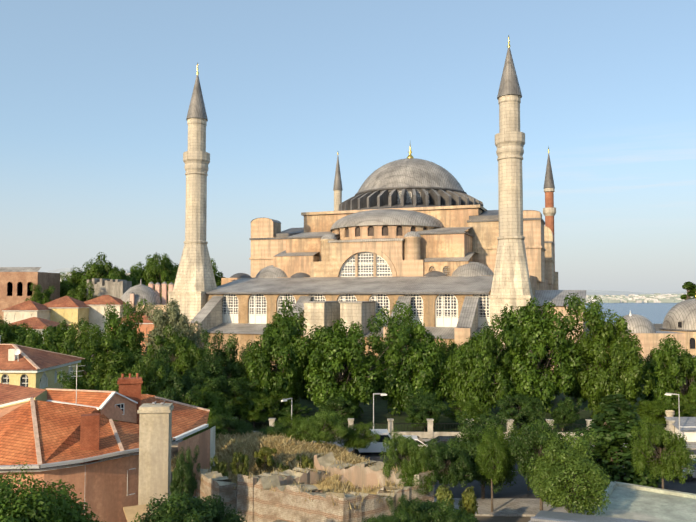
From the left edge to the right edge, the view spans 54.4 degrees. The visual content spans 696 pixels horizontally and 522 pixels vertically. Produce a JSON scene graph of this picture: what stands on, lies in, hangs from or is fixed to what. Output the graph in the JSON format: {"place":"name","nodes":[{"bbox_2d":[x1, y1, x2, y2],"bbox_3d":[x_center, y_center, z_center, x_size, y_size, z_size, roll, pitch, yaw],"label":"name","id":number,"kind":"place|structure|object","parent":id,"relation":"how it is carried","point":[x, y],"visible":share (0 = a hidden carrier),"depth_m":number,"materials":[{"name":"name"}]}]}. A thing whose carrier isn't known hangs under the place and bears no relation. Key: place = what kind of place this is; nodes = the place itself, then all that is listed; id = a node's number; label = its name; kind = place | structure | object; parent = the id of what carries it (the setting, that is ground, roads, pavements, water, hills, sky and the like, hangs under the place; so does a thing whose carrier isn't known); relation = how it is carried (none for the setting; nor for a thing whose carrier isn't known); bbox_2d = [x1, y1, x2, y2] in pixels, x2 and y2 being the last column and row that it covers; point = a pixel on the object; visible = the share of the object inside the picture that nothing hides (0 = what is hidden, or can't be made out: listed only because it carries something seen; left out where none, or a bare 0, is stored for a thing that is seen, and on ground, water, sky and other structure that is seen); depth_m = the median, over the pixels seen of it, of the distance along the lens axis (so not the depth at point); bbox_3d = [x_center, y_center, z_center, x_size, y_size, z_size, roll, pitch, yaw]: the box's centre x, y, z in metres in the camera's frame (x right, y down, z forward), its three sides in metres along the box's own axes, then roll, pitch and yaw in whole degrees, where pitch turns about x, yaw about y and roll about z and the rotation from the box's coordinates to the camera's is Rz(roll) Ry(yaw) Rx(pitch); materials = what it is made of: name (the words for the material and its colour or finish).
{"place":"outdoors","nodes":[
{"label":"outdoors","id":0,"kind":"place"},
{"bbox_2d":[2,300,51,323],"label":"house","id":1,"kind":"structure","parent":0,"point":[23,311],"depth_m":168.59,"materials":[{"name":"white paint"}]},
{"bbox_2d":[0,267,59,324],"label":"brick building","id":2,"kind":"structure","parent":0,"point":[15,287],"depth_m":267.06,"materials":[{"name":"brown"}]},
{"bbox_2d":[9,317,71,338],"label":"house","id":3,"kind":"structure","parent":0,"point":[37,323],"depth_m":130.48,"materials":[{"name":"tile"}]},
{"bbox_2d":[43,296,89,337],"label":"house","id":4,"kind":"structure","parent":0,"point":[68,309],"depth_m":175.44,"materials":[{"name":"yellow paint"}]},
{"bbox_2d":[86,278,131,300],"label":"ruined tower","id":5,"kind":"structure","parent":0,"point":[117,288],"depth_m":232.81,"materials":[{"name":"grey stone"}]},
{"bbox_2d":[111,313,155,354],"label":"house","id":6,"kind":"structure","parent":0,"point":[147,326],"depth_m":149.62,"materials":[{"name":"orange paint"}]},
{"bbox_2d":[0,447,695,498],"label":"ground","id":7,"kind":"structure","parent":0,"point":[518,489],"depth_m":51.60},
{"bbox_2d":[346,429,396,454],"bbox_3d":[2.305,16.707,62.385,5.000,2.000,1.990,0,-3,-2],"label":"car","id":8,"kind":"object","parent":7,"relation":"on","point":[378,445],"visible":0.33,"depth_m":61.42,"materials":[{"name":"white paint"}]},
{"bbox_2d":[402,435,460,448],"bbox_3d":[7.788,16.994,62.316,8.172,1.420,1.949,0,-3,3],"label":"car","id":9,"kind":"object","parent":7,"relation":"on","point":[439,439],"depth_m":62.07,"materials":[{"name":"white metal"}]},
{"bbox_2d":[0,0,695,292],"label":"sky","id":10,"kind":"structure","parent":0,"point":[95,95],"materials":[{"name":"blue"}]},
{"bbox_2d":[84,324,693,521],"bbox_3d":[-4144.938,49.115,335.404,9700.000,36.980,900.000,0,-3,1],"label":"ground","id":11,"kind":"structure","parent":0,"point":[508,519],"depth_m":44.35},
{"bbox_2d":[0,316,43,347],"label":"broad tree","id":12,"kind":"object","parent":11,"relation":"on","point":[8,334],"visible":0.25,"depth_m":98.49,"materials":[{"name":"green plant"}]},
{"bbox_2d":[8,327,53,349],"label":"broad tree","id":13,"kind":"object","parent":11,"relation":"on","point":[33,339],"visible":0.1,"depth_m":84.09,"materials":[{"name":"green plant"}]},
{"bbox_2d":[0,460,65,521],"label":"tree","id":14,"kind":"object","parent":11,"relation":"on","point":[6,513],"visible":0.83,"depth_m":25.86,"materials":[{"name":"green plant"}]},
{"bbox_2d":[24,283,55,303],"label":"broad tree","id":15,"kind":"object","parent":11,"relation":"on","point":[37,295],"visible":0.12,"depth_m":237.47,"materials":[{"name":"green plant"}]},
{"bbox_2d":[0,335,84,407],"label":"yellow house","id":16,"kind":"structure","parent":11,"relation":"on","point":[33,366],"depth_m":63.22,"materials":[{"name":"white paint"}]},
{"bbox_2d":[2,339,92,382],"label":"broad tree","id":17,"kind":"object","parent":11,"relation":"on","point":[68,349],"visible":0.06,"depth_m":71.17,"materials":[{"name":"green plant"}]},
{"bbox_2d":[0,474,105,521],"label":"bush","id":18,"kind":"object","parent":11,"relation":"on","point":[72,508],"visible":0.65,"depth_m":27.83,"materials":[{"name":"green plant"}]},
{"bbox_2d":[60,262,92,299],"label":"broad tree","id":19,"kind":"object","parent":11,"relation":"on","point":[72,282],"visible":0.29,"depth_m":294.50,"materials":[{"name":"green plant"}]},
{"bbox_2d":[37,318,119,375],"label":"broad tree","id":20,"kind":"object","parent":11,"relation":"on","point":[58,340],"visible":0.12,"depth_m":86.66,"materials":[{"name":"green plant"}]},
{"bbox_2d":[56,371,101,389],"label":"broad tree","id":21,"kind":"object","parent":11,"relation":"on","point":[90,383],"visible":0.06,"depth_m":63.58,"materials":[{"name":"green plant"}]},
{"bbox_2d":[61,281,96,301],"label":"broad tree","id":22,"kind":"object","parent":11,"relation":"on","point":[80,295],"visible":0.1,"depth_m":229.70,"materials":[{"name":"green plant"}]},
{"bbox_2d":[60,322,137,389],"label":"broad tree","id":23,"kind":"object","parent":11,"relation":"on","point":[107,353],"visible":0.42,"depth_m":80.45,"materials":[{"name":"green plant"}]},
{"bbox_2d":[79,252,118,296],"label":"broad tree","id":24,"kind":"object","parent":11,"relation":"on","point":[98,270],"visible":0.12,"depth_m":284.34,"materials":[{"name":"green plant"}]},
{"bbox_2d":[84,295,126,337],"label":"house","id":25,"kind":"structure","parent":11,"relation":"on","point":[97,305],"depth_m":182.22,"materials":[{"name":"white paint"}]},
{"bbox_2d":[0,383,214,521],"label":"salmon house","id":26,"kind":"structure","parent":11,"relation":"on","point":[38,434],"depth_m":43.14,"materials":[{"name":"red tile"}]},
{"bbox_2d":[80,413,99,463],"bbox_3d":[-16.172,11.348,42.403,1.100,3.400,0.800,1,-3,-19],"label":"chimney","id":27,"kind":"object","parent":26,"relation":"on","point":[89,431],"visible":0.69,"depth_m":42.07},
{"bbox_2d":[117,373,142,423],"bbox_3d":[-15.983,10.916,49.529,1.770,5.340,1.220,1,-3,-19],"label":"chimney","id":28,"kind":"object","parent":26,"relation":"on","point":[130,387],"visible":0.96,"depth_m":49.20,"materials":[{"name":"red brick"}]},
{"bbox_2d":[104,265,138,286],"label":"broad tree","id":29,"kind":"object","parent":11,"relation":"on","point":[122,274],"visible":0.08,"depth_m":258.27,"materials":[{"name":"green plant"}]},
{"bbox_2d":[101,298,148,371],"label":"broad tree","id":30,"kind":"object","parent":11,"relation":"on","point":[125,334],"visible":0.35,"depth_m":95.84,"materials":[{"name":"green plant"}]},
{"bbox_2d":[99,352,165,420],"bbox_3d":[-20.174,14.834,63.060,6.549,12.568,5.488,0,-3,-9],"label":"broad tree","id":31,"kind":"object","parent":11,"relation":"on","point":[147,374],"visible":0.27,"depth_m":63.19,"materials":[{"name":"green plant"}]},
{"bbox_2d":[123,504,155,521],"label":"canopy","id":32,"kind":"object","parent":11,"relation":"on","point":[130,512],"visible":0.36,"depth_m":38.34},
{"bbox_2d":[121,280,173,314],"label":"domed building","id":33,"kind":"structure","parent":11,"relation":"on","point":[136,293],"depth_m":189.35,"materials":[{"name":"grey stone"}]},
{"bbox_2d":[127,253,168,284],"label":"broad tree","id":34,"kind":"object","parent":11,"relation":"on","point":[138,271],"visible":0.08,"depth_m":299.81,"materials":[{"name":"green plant"}]},
{"bbox_2d":[137,403,173,504],"bbox_3d":[-11.636,14.978,40.734,1.920,12.500,1.520,0,-3,-7],"label":"chimney","id":35,"kind":"object","parent":11,"relation":"on","point":[155,429],"visible":0.89,"depth_m":40.26,"materials":[{"name":"beige concrete"}]},
{"bbox_2d":[143,252,178,290],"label":"broad tree","id":36,"kind":"object","parent":11,"relation":"on","point":[164,270],"visible":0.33,"depth_m":289.36,"materials":[{"name":"green plant"}]},
{"bbox_2d":[142,298,202,363],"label":"tree","id":37,"kind":"object","parent":11,"relation":"on","point":[171,315],"visible":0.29,"depth_m":92.67,"materials":[{"name":"green plant"}]},
{"bbox_2d":[155,379,197,443],"bbox_3d":[-16.483,15.440,60.833,5.802,9.544,4.602,0,-3,9],"label":"dark broad tree","id":38,"kind":"object","parent":11,"relation":"on","point":[171,394],"visible":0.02,"depth_m":60.61,"materials":[{"name":"green plant"}]},
{"bbox_2d":[147,324,209,384],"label":"broad tree","id":39,"kind":"object","parent":11,"relation":"on","point":[187,354],"visible":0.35,"depth_m":88.04,"materials":[{"name":"green plant"}]},
{"bbox_2d":[170,445,200,498],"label":"dark tree","id":40,"kind":"object","parent":11,"relation":"on","point":[182,469],"visible":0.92,"depth_m":39.64,"materials":[{"name":"green plant"}]},
{"bbox_2d":[134,491,246,521],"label":"bush","id":41,"kind":"object","parent":11,"relation":"on","point":[181,508],"visible":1,"depth_m":29.84,"materials":[{"name":"green plant"}]},
{"bbox_2d":[168,63,216,321],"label":"minaret","id":42,"kind":"object","parent":11,"relation":"on","point":[194,281],"visible":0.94,"depth_m":142.18,"materials":[{"name":"stone"}]},
{"bbox_2d":[183,387,234,432],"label":"broad tree","id":43,"kind":"object","parent":11,"relation":"on","point":[207,398],"visible":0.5,"depth_m":64.12,"materials":[{"name":"green plant"}]},
{"bbox_2d":[209,455,228,476],"bbox_3d":[-9.376,15.678,48.665,1.190,3.259,1.220,-1,-3,22],"label":"shrub","id":44,"kind":"object","parent":11,"relation":"on","point":[221,467],"visible":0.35,"depth_m":48.78,"materials":[{"name":"green plant"}]},
{"bbox_2d":[209,412,252,437],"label":"dark tree","id":45,"kind":"object","parent":11,"relation":"on","point":[234,425],"visible":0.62,"depth_m":59.30,"materials":[{"name":"green plant"}]},
{"bbox_2d":[220,377,260,419],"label":"dark broad tree","id":46,"kind":"object","parent":11,"relation":"on","point":[237,389],"visible":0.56,"depth_m":75.09,"materials":[{"name":"green plant"}]},
{"bbox_2d":[231,391,290,426],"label":"broad tree","id":47,"kind":"object","parent":11,"relation":"on","point":[261,401],"visible":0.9,"depth_m":74.06,"materials":[{"name":"green plant"}]},
{"bbox_2d":[171,430,369,485],"bbox_3d":[-6.058,17.464,55.872,22.000,5.274,11.000,-1,-3,21],"label":"earth mound","id":48,"kind":"object","parent":11,"relation":"on","point":[252,463],"depth_m":53.93,"materials":[{"name":"beige plant"}]},
{"bbox_2d":[229,451,248,475],"bbox_3d":[-7.976,15.469,49.637,1.468,2.993,1.171,0,-3,-10],"label":"shrub","id":49,"kind":"object","parent":48,"relation":"on","point":[244,467],"visible":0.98,"depth_m":49.41,"materials":[{"name":"green plant"}]},
{"bbox_2d":[254,446,276,467],"bbox_3d":[-6.264,15.425,51.523,1.504,2.675,1.878,1,-3,-27],"label":"shrub","id":50,"kind":"object","parent":48,"relation":"on","point":[267,452],"visible":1,"depth_m":51.31,"materials":[{"name":"green plant"}]},
{"bbox_2d":[295,409,351,443],"bbox_3d":[-2.178,14.823,57.041,4.846,4.792,3.812,-1,-3,16],"label":"bush","id":51,"kind":"object","parent":48,"relation":"on","point":[317,427],"visible":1,"depth_m":56.71,"materials":[{"name":"green plant"}]},
{"bbox_2d":[256,420,294,436],"bbox_3d":[-6.539,16.384,59.586,3.968,4.650,3.699,0,-3,3],"label":"bush","id":52,"kind":"object","parent":11,"relation":"on","point":[275,430],"visible":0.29,"depth_m":59.18,"materials":[{"name":"green plant"}]},
{"bbox_2d":[241,296,313,410],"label":"broad tree","id":53,"kind":"object","parent":11,"relation":"on","point":[284,350],"visible":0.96,"depth_m":79.86,"materials":[{"name":"green plant"}]},
{"bbox_2d":[272,414,308,441],"bbox_3d":[-4.518,15.576,59.767,4.378,4.179,3.758,-3,-4,45],"label":"bush","id":54,"kind":"object","parent":11,"relation":"on","point":[294,422],"visible":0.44,"depth_m":59.36,"materials":[{"name":"green plant"}]},
{"bbox_2d":[273,404,311,422],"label":"bush","id":55,"kind":"object","parent":11,"relation":"on","point":[283,412],"visible":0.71,"depth_m":74.51,"materials":[{"name":"green plant"}]},
{"bbox_2d":[196,452,434,521],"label":"ruin walls","id":56,"kind":"structure","parent":11,"relation":"on","point":[252,499],"depth_m":42.78,"materials":[{"name":"beige stone"}]},
{"bbox_2d":[200,450,428,509],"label":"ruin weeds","id":57,"kind":"object","parent":56,"relation":"on","point":[342,488],"visible":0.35,"depth_m":43.78,"materials":[{"name":"plant"}]},
{"bbox_2d":[333,152,342,210],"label":"minaret","id":58,"kind":"object","parent":11,"relation":"on","point":[337,189],"visible":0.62,"depth_m":233.68,"materials":[{"name":"stone"}]},
{"bbox_2d":[317,395,359,422],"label":"bush","id":59,"kind":"object","parent":11,"relation":"on","point":[340,404],"visible":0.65,"depth_m":73.06,"materials":[{"name":"green plant"}]},
{"bbox_2d":[337,421,380,454],"bbox_3d":[0.921,15.699,58.262,4.049,3.896,2.853,0,-3,7],"label":"bush","id":60,"kind":"object","parent":11,"relation":"on","point":[354,438],"visible":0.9,"depth_m":57.80,"materials":[{"name":"green plant"}]},
{"bbox_2d":[303,315,422,417],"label":"broad tree","id":61,"kind":"object","parent":11,"relation":"on","point":[336,352],"visible":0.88,"depth_m":77.68,"materials":[{"name":"green plant"}]},
{"bbox_2d":[188,145,585,379],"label":"mosque","id":62,"kind":"structure","parent":11,"relation":"on","point":[419,236],"depth_m":147.43,"materials":[{"name":"beige stone"}]},
{"bbox_2d":[362,508,421,521],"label":"bush","id":63,"kind":"object","parent":11,"relation":"on","point":[385,518],"visible":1,"depth_m":32.39,"materials":[{"name":"green plant"}]},
{"bbox_2d":[379,427,433,478],"bbox_3d":[3.795,13.962,44.431,3.606,6.046,2.912,0,-3,-5],"label":"tree","id":64,"kind":"object","parent":11,"relation":"on","point":[406,451],"visible":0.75,"depth_m":44.01,"materials":[{"name":"green plant"}]},
{"bbox_2d":[386,494,429,521],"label":"bush","id":65,"kind":"object","parent":11,"relation":"on","point":[414,506],"visible":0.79,"depth_m":34.82,"materials":[{"name":"green plant"}]},
{"bbox_2d":[372,301,452,416],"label":"broad tree","id":66,"kind":"object","parent":11,"relation":"on","point":[413,374],"visible":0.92,"depth_m":80.41,"materials":[{"name":"green plant"}]},
{"bbox_2d":[397,459,433,495],"bbox_3d":[4.207,14.576,43.775,2.584,3.409,3.630,1,-3,-22],"label":"bush","id":67,"kind":"object","parent":11,"relation":"on","point":[408,482],"visible":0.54,"depth_m":42.83,"materials":[{"name":"green plant"}]},
{"bbox_2d":[402,388,448,431],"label":"dark broad tree","id":68,"kind":"object","parent":11,"relation":"on","point":[426,404],"visible":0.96,"depth_m":71.21,"materials":[{"name":"green plant"}]},
{"bbox_2d":[391,498,467,521],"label":"bush","id":69,"kind":"object","parent":11,"relation":"on","point":[428,506],"visible":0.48,"depth_m":35.23,"materials":[{"name":"green plant"}]},
{"bbox_2d":[171,439,695,516],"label":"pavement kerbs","id":70,"kind":"structure","parent":11,"relation":"on","point":[513,507],"depth_m":46.34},
{"bbox_2d":[435,484,454,507],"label":"thuja tree","id":71,"kind":"object","parent":11,"relation":"on","point":[442,493],"visible":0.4,"depth_m":38.27,"materials":[{"name":"green plant"}]},
{"bbox_2d":[423,437,474,487],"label":"dark tree","id":72,"kind":"object","parent":11,"relation":"on","point":[441,456],"visible":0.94,"depth_m":43.71,"materials":[{"name":"green plant"}]},
{"bbox_2d":[232,418,674,438],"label":"garden wall posts","id":73,"kind":"object","parent":11,"relation":"on","point":[429,434],"visible":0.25,"depth_m":68.11,"materials":[{"name":"stone"}]},
{"bbox_2d":[431,508,479,521],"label":"bush","id":74,"kind":"object","parent":11,"relation":"on","point":[463,518],"visible":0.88,"depth_m":34.10,"materials":[{"name":"green plant"}]},
{"bbox_2d":[435,399,490,426],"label":"bush","id":75,"kind":"object","parent":11,"relation":"on","point":[473,409],"visible":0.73,"depth_m":73.25,"materials":[{"name":"green plant"}]},
{"bbox_2d":[458,486,478,516],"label":"thuja tree","id":76,"kind":"object","parent":11,"relation":"on","point":[468,503],"visible":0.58,"depth_m":39.16,"materials":[{"name":"green plant"}]},
{"bbox_2d":[445,314,517,417],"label":"broad tree","id":77,"kind":"object","parent":11,"relation":"on","point":[472,380],"visible":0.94,"depth_m":78.69,"materials":[{"name":"green plant"}]},
{"bbox_2d":[446,409,518,498],"bbox_3d":[9.758,15.068,48.846,5.364,8.165,7.317,0,-3,-7],"label":"dark tree","id":78,"kind":"object","parent":11,"relation":"on","point":[472,439],"visible":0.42,"depth_m":48.07,"materials":[{"name":"green plant"}]},
{"bbox_2d":[474,422,516,511],"bbox_3d":[9.909,13.948,45.633,2.874,5.953,4.059,-1,-3,20],"label":"tree","id":79,"kind":"object","parent":11,"relation":"on","point":[497,465],"visible":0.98,"depth_m":44.96,"materials":[{"name":"green plant"}]},
{"bbox_2d":[488,35,533,348],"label":"minaret","id":80,"kind":"object","parent":11,"relation":"on","point":[511,285],"visible":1,"depth_m":119.33,"materials":[{"name":"stone"}]},
{"bbox_2d":[506,417,568,510],"bbox_3d":[12.583,13.659,44.014,4.527,7.348,4.896,-1,-3,14],"label":"dark tree","id":81,"kind":"object","parent":11,"relation":"on","point":[527,443],"visible":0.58,"depth_m":43.57,"materials":[{"name":"green plant"}]},
{"bbox_2d":[543,146,558,289],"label":"minaret","id":82,"kind":"object","parent":11,"relation":"on","point":[549,211],"visible":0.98,"depth_m":208.74,"materials":[{"name":"brick"}]},
{"bbox_2d":[492,293,613,413],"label":"broad tree","id":83,"kind":"object","parent":11,"relation":"on","point":[532,363],"visible":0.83,"depth_m":79.97,"materials":[{"name":"green plant"}]},
{"bbox_2d":[526,427,611,514],"bbox_3d":[13.631,14.008,40.826,5.195,7.277,6.578,0,-3,-8],"label":"tree","id":84,"kind":"object","parent":11,"relation":"on","point":[583,492],"visible":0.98,"depth_m":39.50,"materials":[{"name":"green plant"}]},
{"bbox_2d":[551,397,587,430],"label":"bush","id":85,"kind":"object","parent":11,"relation":"on","point":[562,416],"visible":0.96,"depth_m":72.11,"materials":[{"name":"green plant"}]},
{"bbox_2d":[554,335,596,401],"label":"broad tree","id":86,"kind":"object","parent":11,"relation":"on","point":[575,393],"visible":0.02,"depth_m":92.40,"materials":[{"name":"green plant"}]},
{"bbox_2d":[528,510,651,521],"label":"roof","id":87,"kind":"structure","parent":11,"relation":"on","point":[546,516],"depth_m":35.41,"materials":[{"name":"white paint"}]},
{"bbox_2d":[549,293,654,412],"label":"broad tree","id":88,"kind":"object","parent":11,"relation":"on","point":[618,366],"visible":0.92,"depth_m":79.63,"materials":[{"name":"green plant"}]},
{"bbox_2d":[563,393,661,488],"bbox_3d":[20.750,15.348,52.995,9.513,9.835,8.350,2,-3,-35],"label":"cone tree","id":89,"kind":"object","parent":11,"relation":"on","point":[611,425],"visible":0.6,"depth_m":51.58,"materials":[{"name":"green plant"}]},
{"bbox_2d":[593,481,695,521],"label":"roof","id":90,"kind":"structure","parent":11,"relation":"on","point":[638,502],"depth_m":42.42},
{"bbox_2d":[615,311,685,367],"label":"domed building","id":91,"kind":"structure","parent":11,"relation":"on","point":[645,331],"depth_m":125.50,"materials":[{"name":"beige stone"}]},
{"bbox_2d":[628,414,695,488],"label":"tree","id":92,"kind":"object","parent":11,"relation":"on","point":[669,457],"visible":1,"depth_m":44.42,"materials":[{"name":"green plant"}]},
{"bbox_2d":[633,399,695,426],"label":"bush","id":93,"kind":"object","parent":11,"relation":"on","point":[654,410],"visible":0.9,"depth_m":72.36,"materials":[{"name":"green plant"}]},
{"bbox_2d":[652,334,695,416],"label":"broad tree","id":94,"kind":"object","parent":11,"relation":"on","point":[678,374],"visible":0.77,"depth_m":76.83,"materials":[{"name":"green plant"}]},
{"bbox_2d":[659,292,695,357],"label":"domed building","id":95,"kind":"structure","parent":11,"relation":"on","point":[680,317],"depth_m":145.21,"materials":[{"name":"grey"}]},
{"bbox_2d":[665,417,695,441],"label":"kiosk awning","id":96,"kind":"object","parent":11,"relation":"on","point":[688,427],"visible":0.54,"depth_m":66.98,"materials":[{"name":"white paint"}]},
{"bbox_2d":[675,390,695,416],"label":"broad tree","id":97,"kind":"object","parent":11,"relation":"on","point":[691,399],"visible":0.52,"depth_m":73.90,"materials":[{"name":"green plant"}]},
{"bbox_2d":[680,281,695,299],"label":"poplar tree","id":98,"kind":"object","parent":11,"relation":"on","point":[689,287],"visible":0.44,"depth_m":201.25,"materials":[{"name":"green plant"}]},
{"bbox_2d":[227,381,665,438],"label":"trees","id":99,"kind":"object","parent":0,"point":[382,414],"depth_m":80.93,"materials":[{"name":"green plant"}]},
{"bbox_2d":[133,343,183,401],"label":"dark broad tree","id":100,"kind":"object","parent":99,"relation":"on","point":[170,376],"visible":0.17,"depth_m":71.70,"materials":[{"name":"green plant"}]},
{"bbox_2d":[179,352,228,398],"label":"dark broad tree","id":101,"kind":"object","parent":99,"relation":"on","point":[201,375],"visible":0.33,"depth_m":74.25,"materials":[{"name":"green plant"}]},
{"bbox_2d":[200,329,245,416],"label":"dark broad tree","id":102,"kind":"object","parent":99,"relation":"on","point":[232,367],"visible":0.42,"depth_m":81.00,"materials":[{"name":"green plant"}]},
{"bbox_2d":[494,393,545,429],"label":"dark broad tree","id":103,"kind":"object","parent":99,"relation":"on","point":[522,409],"visible":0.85,"depth_m":69.97,"materials":[{"name":"green plant"}]},
{"bbox_2d":[637,337,680,401],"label":"broad tree","id":104,"kind":"object","parent":99,"relation":"on","point":[650,362],"visible":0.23,"depth_m":88.79,"materials":[{"name":"green plant"}]},
{"bbox_2d":[584,303,676,323],"bbox_3d":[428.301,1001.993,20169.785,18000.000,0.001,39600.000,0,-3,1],"label":"sea water","id":105,"kind":"structure","parent":0,"point":[654,313],"depth_m":2072.42,"materials":[{"name":"liquid"}]},
{"bbox_2d":[586,290,686,302],"bbox_3d":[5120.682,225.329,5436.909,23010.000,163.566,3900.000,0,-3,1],"label":"shore hills","id":106,"kind":"structure","parent":0,"point":[600,292],"depth_m":7322.53,"materials":[{"name":"beige soil"}]},
{"bbox_2d":[586,293,692,302],"bbox_3d":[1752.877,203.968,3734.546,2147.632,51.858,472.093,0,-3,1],"label":"distant city","id":107,"kind":"object","parent":106,"relation":"on","point":[659,298],"visible":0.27,"depth_m":3688.88,"materials":[{"name":"grey"}]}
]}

